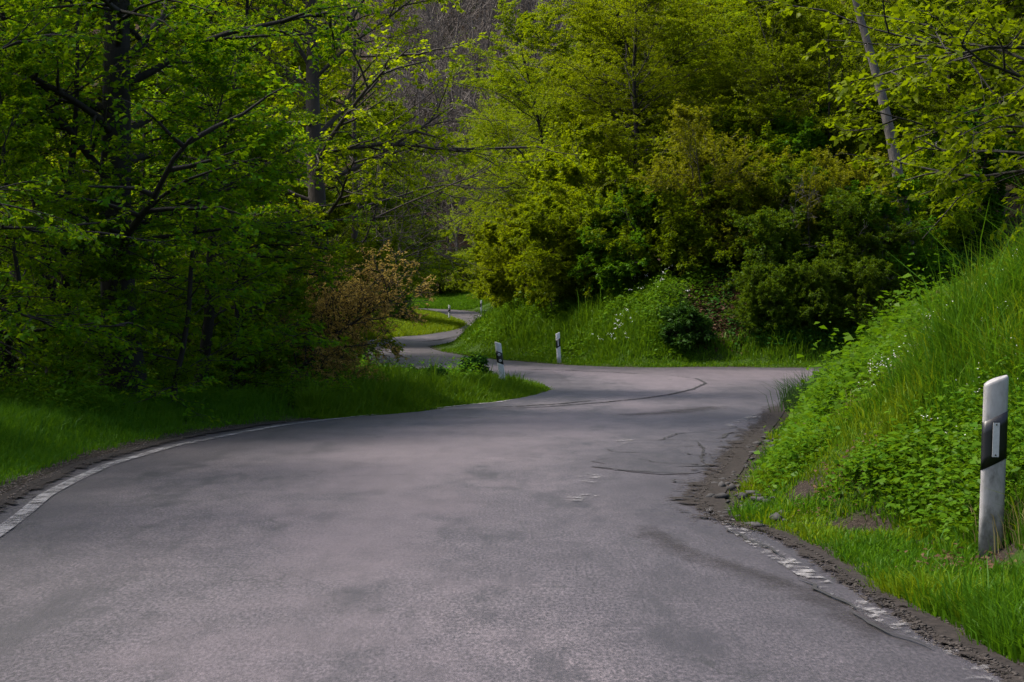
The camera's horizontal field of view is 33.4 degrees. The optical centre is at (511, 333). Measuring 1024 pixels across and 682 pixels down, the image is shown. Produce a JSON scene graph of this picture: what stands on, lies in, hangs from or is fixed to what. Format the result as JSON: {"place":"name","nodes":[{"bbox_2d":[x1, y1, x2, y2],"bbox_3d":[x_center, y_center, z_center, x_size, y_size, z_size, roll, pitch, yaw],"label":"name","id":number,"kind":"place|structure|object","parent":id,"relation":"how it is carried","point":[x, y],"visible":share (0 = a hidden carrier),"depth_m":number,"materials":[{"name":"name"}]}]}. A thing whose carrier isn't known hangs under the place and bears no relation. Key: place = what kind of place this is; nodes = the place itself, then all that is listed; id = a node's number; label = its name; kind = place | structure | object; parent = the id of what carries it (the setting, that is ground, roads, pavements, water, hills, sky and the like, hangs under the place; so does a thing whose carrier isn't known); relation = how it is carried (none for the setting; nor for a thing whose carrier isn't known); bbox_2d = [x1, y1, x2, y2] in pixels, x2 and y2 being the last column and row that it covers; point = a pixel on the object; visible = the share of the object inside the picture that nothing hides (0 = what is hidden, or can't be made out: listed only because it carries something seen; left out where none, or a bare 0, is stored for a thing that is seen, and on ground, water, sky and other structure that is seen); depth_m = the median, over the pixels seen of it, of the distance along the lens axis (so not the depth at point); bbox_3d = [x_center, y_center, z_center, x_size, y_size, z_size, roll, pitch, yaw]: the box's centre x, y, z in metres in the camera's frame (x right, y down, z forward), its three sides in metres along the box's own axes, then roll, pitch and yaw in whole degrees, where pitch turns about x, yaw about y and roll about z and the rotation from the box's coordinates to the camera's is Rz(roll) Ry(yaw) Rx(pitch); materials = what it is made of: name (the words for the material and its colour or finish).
{"place":"outdoors","nodes":[
{"label":"outdoors","id":0,"kind":"place"},
{"bbox_2d":[0,308,1009,681],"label":"road","id":1,"kind":"structure","parent":0,"point":[456,544],"depth_m":9.19,"materials":[{"name":"grey asphalt"}]},
{"bbox_2d":[0,418,325,510],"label":"road edge soil","id":2,"kind":"structure","parent":1,"relation":"on","point":[68,469],"depth_m":15.71,"materials":[{"name":"gravel"}]},
{"bbox_2d":[0,414,372,536],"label":"edge line","id":3,"kind":"object","parent":1,"relation":"on","point":[29,507],"visible":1,"depth_m":13.83,"materials":[{"name":"paint"}]},
{"bbox_2d":[447,371,702,409],"bbox_3d":[2.194,1.163,38.289,4.303,0.167,21.314,0,0,6],"label":"asphalt patch","id":4,"kind":"object","parent":1,"relation":"on","point":[598,387],"visible":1,"depth_m":38.62,"materials":[{"name":"grey asphalt"}]},
{"bbox_2d":[590,432,744,474],"bbox_3d":[1.734,1.245,18.321,1.449,0.001,6.561,0,0,11],"label":"asphalt patch","id":5,"kind":"object","parent":1,"relation":"on","point":[632,456],"visible":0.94,"depth_m":17.55,"materials":[{"name":"grey asphalt"}]},
{"bbox_2d":[412,335,931,647],"bbox_3d":[0.835,0.591,48.509,7.369,1.292,83.584,0,0,-3],"label":"road crack","id":6,"kind":"object","parent":1,"relation":"on","point":[814,586],"visible":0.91,"depth_m":15.40,"materials":[{"name":"black"}]},
{"bbox_2d":[662,401,797,537],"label":"road edge soil","id":7,"kind":"structure","parent":1,"relation":"on","point":[737,467],"depth_m":15.47,"materials":[{"name":"brown soil"}]},
{"bbox_2d":[702,423,787,527],"bbox_3d":[2.427,1.216,16.988,0.703,0.172,12.338,0,0,9],"label":"asphalt rubble","id":8,"kind":"object","parent":1,"relation":"on","point":[731,487],"visible":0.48,"depth_m":12.78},
{"bbox_2d":[705,416,990,678],"bbox_3d":[2.204,1.241,15.006,1.193,0.001,23.030,0,0,6],"label":"edge line","id":9,"kind":"object","parent":1,"relation":"on","point":[803,572],"visible":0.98,"depth_m":8.84,"materials":[{"name":"paint"}]},
{"bbox_2d":[745,525,1023,681],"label":"road edge soil","id":10,"kind":"structure","parent":1,"relation":"on","point":[939,626],"depth_m":7.55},
{"bbox_2d":[0,0,1023,666],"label":"ground","id":11,"kind":"structure","parent":0,"point":[852,520],"depth_m":52.06,"materials":[{"name":"soil"}]},
{"bbox_2d":[0,94,94,382],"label":"young hornbeam","id":12,"kind":"object","parent":11,"relation":"on","point":[31,143],"visible":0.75,"depth_m":21.01,"materials":[{"name":"green plant"}]},
{"bbox_2d":[0,26,128,394],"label":"young hornbeam","id":13,"kind":"object","parent":11,"relation":"on","point":[12,57],"visible":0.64,"depth_m":22.07,"materials":[{"name":"green plant"}]},
{"bbox_2d":[0,0,149,179],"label":"woodland tree","id":14,"kind":"object","parent":11,"relation":"on","point":[75,11],"visible":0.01,"depth_m":46.62,"materials":[{"name":"green plant"}]},
{"bbox_2d":[0,164,174,412],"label":"young hornbeam","id":15,"kind":"object","parent":11,"relation":"on","point":[95,209],"visible":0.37,"depth_m":23.59,"materials":[{"name":"green plant"}]},
{"bbox_2d":[0,0,187,388],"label":"hornbeam tree","id":16,"kind":"object","parent":11,"relation":"on","point":[147,55],"visible":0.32,"depth_m":24.51,"materials":[{"name":"green plant"}]},
{"bbox_2d":[0,0,194,375],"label":"hornbeam tree","id":17,"kind":"object","parent":11,"relation":"on","point":[67,331],"visible":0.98,"depth_m":20.57,"materials":[{"name":"green plant"}]},
{"bbox_2d":[0,22,221,381],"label":"young hornbeam","id":18,"kind":"object","parent":11,"relation":"on","point":[82,132],"visible":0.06,"depth_m":29.29,"materials":[{"name":"green plant"}]},
{"bbox_2d":[0,0,299,386],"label":"hornbeam tree","id":19,"kind":"object","parent":11,"relation":"on","point":[154,220],"visible":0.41,"depth_m":25.04,"materials":[{"name":"green plant"}]},
{"bbox_2d":[0,0,299,269],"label":"woodland tree","id":20,"kind":"object","parent":11,"relation":"on","point":[134,42],"visible":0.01,"depth_m":47.35,"materials":[{"name":"green plant"}]},
{"bbox_2d":[0,373,316,484],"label":"grass","id":21,"kind":"structure","parent":11,"relation":"on","point":[25,431],"depth_m":20.31,"materials":[{"name":"green plant"}]},
{"bbox_2d":[8,0,312,374],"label":"hornbeam tree","id":22,"kind":"object","parent":11,"relation":"on","point":[256,210],"visible":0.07,"depth_m":30.50,"materials":[{"name":"green plant"}]},
{"bbox_2d":[0,13,323,423],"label":"young hornbeam","id":23,"kind":"object","parent":11,"relation":"on","point":[213,60],"visible":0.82,"depth_m":23.73,"materials":[{"name":"green plant"}]},
{"bbox_2d":[0,0,380,393],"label":"hornbeam tree","id":24,"kind":"object","parent":11,"relation":"on","point":[115,123],"visible":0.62,"depth_m":24.88,"materials":[{"name":"green plant"}]},
{"bbox_2d":[71,0,386,388],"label":"hornbeam tree","id":25,"kind":"object","parent":11,"relation":"on","point":[205,342],"visible":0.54,"depth_m":27.52,"materials":[{"name":"green plant"}]},
{"bbox_2d":[140,253,325,382],"bbox_3d":[-5.183,-0.222,31.413,2.765,2.843,3.723,0,0,-44],"label":"bush","id":26,"kind":"object","parent":11,"relation":"on","point":[303,304],"visible":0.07,"depth_m":30.94,"materials":[{"name":"green plant"}]},
{"bbox_2d":[0,340,485,419],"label":"ground cover","id":27,"kind":"object","parent":11,"relation":"on","point":[64,390],"visible":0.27,"depth_m":22.45,"materials":[{"name":"green plant"}]},
{"bbox_2d":[187,235,302,390],"bbox_3d":[-4.874,-0.357,30.316,2.441,3.004,1.980,0,0,18],"label":"young hornbeam","id":28,"kind":"object","parent":11,"relation":"on","point":[231,316],"visible":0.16,"depth_m":30.14,"materials":[{"name":"green plant"}]},
{"bbox_2d":[136,74,370,388],"bbox_3d":[-4.724,-1.504,30.155,3.957,5.833,3.753,0,0,12],"label":"hornbeam tree","id":29,"kind":"object","parent":11,"relation":"on","point":[268,217],"visible":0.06,"depth_m":29.77,"materials":[{"name":"green plant"}]},
{"bbox_2d":[161,238,367,371],"bbox_3d":[-4.953,-0.465,33.926,4.197,3.205,3.117,0,0,-6],"label":"bush","id":30,"kind":"object","parent":11,"relation":"on","point":[313,250],"visible":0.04,"depth_m":34.18,"materials":[{"name":"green plant"}]},
{"bbox_2d":[92,0,444,327],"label":"woodland tree","id":31,"kind":"object","parent":11,"relation":"on","point":[302,65],"visible":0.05,"depth_m":46.70,"materials":[{"name":"green plant"}]},
{"bbox_2d":[161,106,381,404],"bbox_3d":[-3.970,-1.281,27.657,4.069,5.007,3.300,0,0,33],"label":"young hornbeam","id":32,"kind":"object","parent":11,"relation":"on","point":[290,335],"visible":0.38,"depth_m":27.23,"materials":[{"name":"green plant"}]},
{"bbox_2d":[146,193,407,369],"bbox_3d":[-5.110,-0.894,35.127,5.415,4.135,4.022,0,0,26],"label":"bush","id":33,"kind":"object","parent":11,"relation":"on","point":[334,214],"visible":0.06,"depth_m":35.06,"materials":[{"name":"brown plant"}]},
{"bbox_2d":[248,246,392,387],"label":"copper bush","id":34,"kind":"object","parent":11,"relation":"on","point":[355,358],"visible":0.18,"depth_m":30.78,"materials":[{"name":"brown plant"}]},
{"bbox_2d":[235,0,461,312],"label":"woodland tree","id":35,"kind":"object","parent":11,"relation":"on","point":[369,201],"visible":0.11,"depth_m":55.54,"materials":[{"name":"green plant"}]},
{"bbox_2d":[270,238,436,397],"bbox_3d":[-2.742,0.029,29.477,2.975,3.371,2.515,0,0,0],"label":"copper bush","id":36,"kind":"object","parent":11,"relation":"on","point":[370,298],"visible":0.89,"depth_m":29.40,"materials":[{"name":"brown plant"}]},
{"bbox_2d":[132,0,589,366],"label":"woodland tree","id":37,"kind":"object","parent":11,"relation":"on","point":[315,198],"visible":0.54,"depth_m":35.41,"materials":[{"name":"green plant"}]},
{"bbox_2d":[266,76,474,299],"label":"woodland tree","id":38,"kind":"object","parent":11,"relation":"on","point":[387,120],"visible":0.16,"depth_m":73.55,"materials":[{"name":"green plant"}]},
{"bbox_2d":[203,0,552,363],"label":"tree","id":39,"kind":"object","parent":11,"relation":"on","point":[354,234],"visible":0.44,"depth_m":50.75,"materials":[{"name":"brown plant"}]},
{"bbox_2d":[344,308,466,340],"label":"grass","id":40,"kind":"structure","parent":11,"relation":"on","point":[437,321],"depth_m":93.43,"materials":[{"name":"green plant"}]},
{"bbox_2d":[334,100,476,299],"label":"woodland tree","id":41,"kind":"object","parent":11,"relation":"on","point":[399,113],"visible":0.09,"depth_m":99.10,"materials":[{"name":"green plant"}]},
{"bbox_2d":[287,355,554,418],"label":"grass","id":42,"kind":"structure","parent":11,"relation":"on","point":[433,392],"depth_m":29.16,"materials":[{"name":"green plant"}]},
{"bbox_2d":[405,251,472,297],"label":"bush","id":43,"kind":"object","parent":11,"relation":"on","point":[441,289],"visible":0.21,"depth_m":142.67,"materials":[{"name":"green plant"}]},
{"bbox_2d":[401,285,489,309],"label":"grass","id":44,"kind":"structure","parent":11,"relation":"on","point":[459,301],"depth_m":138.31,"materials":[{"name":"green plant"}]},
{"bbox_2d":[421,134,492,278],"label":"bare tree","id":45,"kind":"object","parent":11,"relation":"on","point":[453,207],"visible":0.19,"depth_m":152.24,"materials":[{"name":"brown plant"}]},
{"bbox_2d":[346,0,583,271],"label":"woods","id":46,"kind":"object","parent":11,"relation":"on","point":[529,6],"visible":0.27,"depth_m":165.87,"materials":[{"name":"grey plant"}]},
{"bbox_2d":[457,352,493,372],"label":"leafy clump","id":47,"kind":"object","parent":11,"relation":"on","point":[482,360],"visible":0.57,"depth_m":44.30,"materials":[{"name":"green plant"}]},
{"bbox_2d":[425,52,554,265],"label":"hillside tree","id":48,"kind":"object","parent":11,"relation":"on","point":[501,106],"visible":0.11,"depth_m":118.48,"materials":[{"name":"green plant"}]},
{"bbox_2d":[447,98,552,287],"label":"hillside tree","id":49,"kind":"object","parent":11,"relation":"on","point":[507,118],"visible":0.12,"depth_m":103.18,"materials":[{"name":"green plant"}]},
{"bbox_2d":[466,201,546,311],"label":"bush","id":50,"kind":"object","parent":11,"relation":"on","point":[495,276],"visible":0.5,"depth_m":65.12,"materials":[{"name":"green plant"}]},
{"bbox_2d":[422,0,655,272],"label":"hillside tree","id":51,"kind":"object","parent":11,"relation":"on","point":[527,30],"visible":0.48,"depth_m":79.44,"materials":[{"name":"green plant"}]},
{"bbox_2d":[507,181,621,311],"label":"bush","id":52,"kind":"object","parent":11,"relation":"on","point":[564,210],"visible":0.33,"depth_m":60.54,"materials":[{"name":"green plant"}]},
{"bbox_2d":[473,0,671,219],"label":"hillside tree","id":53,"kind":"object","parent":11,"relation":"on","point":[543,69],"visible":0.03,"depth_m":91.05,"materials":[{"name":"green plant"}]},
{"bbox_2d":[502,189,644,300],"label":"bush","id":54,"kind":"object","parent":11,"relation":"on","point":[545,232],"visible":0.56,"depth_m":59.34,"materials":[{"name":"green plant"}]},
{"bbox_2d":[468,9,683,257],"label":"hillside tree","id":55,"kind":"object","parent":11,"relation":"on","point":[564,107],"visible":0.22,"depth_m":69.59,"materials":[{"name":"green plant"}]},
{"bbox_2d":[505,121,661,258],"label":"bush","id":56,"kind":"object","parent":11,"relation":"on","point":[574,176],"visible":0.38,"depth_m":63.90,"materials":[{"name":"green plant"}]},
{"bbox_2d":[459,254,724,358],"bbox_3d":[2.491,-2.104,89.015,9.753,5.883,72.504,0,0,0],"label":"ground cover","id":57,"kind":"object","parent":11,"relation":"on","point":[674,279],"visible":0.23,"depth_m":56.34,"materials":[{"name":"green plant"}]},
{"bbox_2d":[566,184,674,300],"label":"bush","id":58,"kind":"object","parent":11,"relation":"on","point":[624,271],"visible":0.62,"depth_m":58.15,"materials":[{"name":"green plant"}]},
{"bbox_2d":[502,0,762,265],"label":"hillside tree","id":59,"kind":"object","parent":11,"relation":"on","point":[648,17],"visible":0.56,"depth_m":65.30,"materials":[{"name":"green plant"}]},
{"bbox_2d":[432,269,866,367],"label":"grass","id":60,"kind":"structure","parent":11,"relation":"on","point":[567,326],"depth_m":55.69,"materials":[{"name":"green plant"}]},
{"bbox_2d":[530,0,774,178],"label":"hillside tree","id":61,"kind":"object","parent":11,"relation":"on","point":[638,62],"visible":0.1,"depth_m":73.31,"materials":[{"name":"green plant"}]},
{"bbox_2d":[572,155,762,281],"bbox_3d":[5.396,-3.706,58.055,6.092,4.652,4.525,0,0,38],"label":"bush","id":62,"kind":"object","parent":11,"relation":"on","point":[679,221],"visible":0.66,"depth_m":57.48,"materials":[{"name":"green plant"}]},
{"bbox_2d":[633,212,724,281],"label":"bush","id":63,"kind":"object","parent":11,"relation":"on","point":[681,257],"visible":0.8,"depth_m":56.75,"materials":[{"name":"green plant"}]},
{"bbox_2d":[642,300,717,349],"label":"leafy clump","id":64,"kind":"object","parent":11,"relation":"on","point":[683,317],"visible":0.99,"depth_m":53.51,"materials":[{"name":"green plant"}]},
{"bbox_2d":[618,19,764,197],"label":"hillside tree","id":65,"kind":"object","parent":11,"relation":"on","point":[700,80],"visible":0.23,"depth_m":68.83,"materials":[{"name":"green plant"}]},
{"bbox_2d":[629,97,797,278],"bbox_3d":[6.890,-4.790,58.915,6.002,6.178,6.163,0,0,3],"label":"bush","id":66,"kind":"object","parent":11,"relation":"on","point":[684,141],"visible":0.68,"depth_m":57.41,"materials":[{"name":"green plant"}]},
{"bbox_2d":[635,90,798,237],"bbox_3d":[8.396,-5.759,66.070,6.536,6.720,8.800,0,0,17],"label":"bush","id":67,"kind":"object","parent":11,"relation":"on","point":[723,122],"visible":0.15,"depth_m":63.69,"materials":[{"name":"green plant"}]},
{"bbox_2d":[622,0,831,171],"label":"hillside tree","id":68,"kind":"object","parent":11,"relation":"on","point":[693,7],"visible":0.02,"depth_m":74.84,"materials":[{"name":"green plant"}]},
{"bbox_2d":[683,256,788,352],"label":"bush","id":69,"kind":"object","parent":11,"relation":"on","point":[718,309],"visible":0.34,"depth_m":55.50,"materials":[{"name":"green plant"}]},
{"bbox_2d":[719,262,792,335],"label":"bush","id":70,"kind":"object","parent":11,"relation":"on","point":[751,282],"visible":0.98,"depth_m":53.72,"materials":[{"name":"green plant"}]},
{"bbox_2d":[690,149,828,269],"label":"bush","id":71,"kind":"object","parent":11,"relation":"on","point":[769,189],"visible":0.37,"depth_m":57.35,"materials":[{"name":"green plant"}]},
{"bbox_2d":[666,0,857,185],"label":"hillside tree","id":72,"kind":"object","parent":11,"relation":"on","point":[726,87],"visible":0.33,"depth_m":65.31,"materials":[{"name":"green plant"}]},
{"bbox_2d":[720,203,810,291],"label":"bush","id":73,"kind":"object","parent":11,"relation":"on","point":[771,237],"visible":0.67,"depth_m":55.18,"materials":[{"name":"green plant"}]},
{"bbox_2d":[678,0,895,165],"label":"hillside tree","id":74,"kind":"object","parent":11,"relation":"on","point":[744,15],"visible":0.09,"depth_m":70.95,"materials":[{"name":"green plant"}]},
{"bbox_2d":[751,259,824,334],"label":"bush","id":75,"kind":"object","parent":11,"relation":"on","point":[787,300],"visible":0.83,"depth_m":53.65,"materials":[{"name":"green plant"}]},
{"bbox_2d":[739,162,837,260],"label":"bush","id":76,"kind":"object","parent":11,"relation":"on","point":[785,182],"visible":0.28,"depth_m":56.79,"materials":[{"name":"green plant"}]},
{"bbox_2d":[759,355,844,411],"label":"grass tussock","id":77,"kind":"object","parent":11,"relation":"on","point":[790,396],"depth_m":26.95,"materials":[{"name":"green plant"}]},
{"bbox_2d":[691,0,930,192],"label":"hillside tree","id":78,"kind":"object","parent":11,"relation":"on","point":[802,66],"visible":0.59,"depth_m":63.13,"materials":[{"name":"green plant"}]},
{"bbox_2d":[738,105,885,226],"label":"bush","id":79,"kind":"object","parent":11,"relation":"on","point":[807,139],"visible":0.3,"depth_m":62.50,"materials":[{"name":"green plant"}]},
{"bbox_2d":[784,256,856,331],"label":"bush","id":80,"kind":"object","parent":11,"relation":"on","point":[823,304],"visible":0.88,"depth_m":53.58,"materials":[{"name":"green plant"}]},
{"bbox_2d":[790,187,892,284],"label":"bush","id":81,"kind":"object","parent":11,"relation":"on","point":[836,218],"visible":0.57,"depth_m":55.09,"materials":[{"name":"green plant"}]},
{"bbox_2d":[776,144,907,254],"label":"bush","id":82,"kind":"object","parent":11,"relation":"on","point":[856,175],"visible":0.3,"depth_m":56.43,"materials":[{"name":"green plant"}]},
{"bbox_2d":[699,211,1007,354],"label":"undergrowth","id":83,"kind":"object","parent":11,"relation":"on","point":[961,254],"visible":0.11,"depth_m":55.64,"materials":[{"name":"green plant"}]},
{"bbox_2d":[807,255,902,340],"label":"bush","id":84,"kind":"object","parent":11,"relation":"on","point":[876,276],"visible":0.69,"depth_m":53.87,"materials":[{"name":"green plant"}]},
{"bbox_2d":[696,415,1023,681],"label":"gravel","id":85,"kind":"structure","parent":11,"relation":"on","point":[913,626],"depth_m":7.42,"materials":[{"name":"grey gravel"}]},
{"bbox_2d":[725,117,1023,662],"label":"grass","id":86,"kind":"structure","parent":11,"relation":"on","point":[1002,633],"depth_m":11.02,"materials":[{"name":"green plant"}]},
{"bbox_2d":[728,346,1023,573],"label":"dead stalks","id":87,"kind":"object","parent":11,"relation":"on","point":[991,565],"visible":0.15,"depth_m":9.01,"materials":[{"name":"brown plant"}]},
{"bbox_2d":[831,215,924,306],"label":"bush","id":88,"kind":"object","parent":11,"relation":"on","point":[894,283],"visible":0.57,"depth_m":55.27,"materials":[{"name":"green plant"}]},
{"bbox_2d":[742,0,1023,302],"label":"hazel tree","id":89,"kind":"object","parent":11,"relation":"on","point":[951,134],"visible":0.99,"depth_m":20.14,"materials":[{"name":"green plant"}]},
{"bbox_2d":[852,0,914,261],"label":"leaning tree","id":90,"kind":"object","parent":11,"relation":"on","point":[889,133],"visible":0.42,"depth_m":57.93,"materials":[{"name":"grey plant"}]},
{"bbox_2d":[748,0,1019,159],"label":"hillside tree","id":91,"kind":"object","parent":11,"relation":"on","point":[867,17],"visible":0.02,"depth_m":77.91,"materials":[{"name":"green plant"}]},
{"bbox_2d":[745,230,1023,540],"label":"ground cover","id":92,"kind":"object","parent":11,"relation":"on","point":[908,456],"visible":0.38,"depth_m":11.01,"materials":[{"name":"green plant"}]},
{"bbox_2d":[839,174,957,290],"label":"bush","id":93,"kind":"object","parent":11,"relation":"on","point":[920,255],"visible":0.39,"depth_m":56.32,"materials":[{"name":"green plant"}]},
{"bbox_2d":[831,70,1008,220],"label":"tree","id":94,"kind":"object","parent":11,"relation":"on","point":[877,136],"visible":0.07,"depth_m":65.07,"materials":[{"name":"green plant"}]},
{"bbox_2d":[830,0,1012,157],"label":"hillside tree","id":95,"kind":"object","parent":11,"relation":"on","point":[880,5],"visible":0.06,"depth_m":72.79,"materials":[{"name":"green plant"}]},
{"bbox_2d":[832,0,1023,180],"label":"hillside tree","id":96,"kind":"object","parent":11,"relation":"on","point":[950,7],"visible":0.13,"depth_m":64.86,"materials":[{"name":"green plant"}]},
{"bbox_2d":[835,284,1023,557],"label":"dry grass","id":97,"kind":"structure","parent":11,"relation":"on","point":[1008,522],"depth_m":9.31,"materials":[{"name":"plant"}]},
{"bbox_2d":[867,138,992,252],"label":"bush","id":98,"kind":"object","parent":11,"relation":"on","point":[927,183],"visible":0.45,"depth_m":58.93,"materials":[{"name":"green plant"}]},
{"bbox_2d":[897,0,1023,226],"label":"hillside tree","id":99,"kind":"object","parent":11,"relation":"on","point":[1018,11],"visible":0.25,"depth_m":63.60,"materials":[{"name":"green plant"}]},
{"bbox_2d":[903,103,1023,241],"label":"bush","id":100,"kind":"object","parent":11,"relation":"on","point":[990,194],"visible":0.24,"depth_m":61.57,"materials":[{"name":"green plant"}]},
{"bbox_2d":[978,375,1008,559],"bbox_3d":[2.628,0.900,9.361,0.141,1.351,0.126,2,0,0],"label":"guide post","id":101,"kind":"object","parent":11,"relation":"on","point":[994,436],"visible":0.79,"depth_m":9.31,"materials":[{"name":"white plastic"}]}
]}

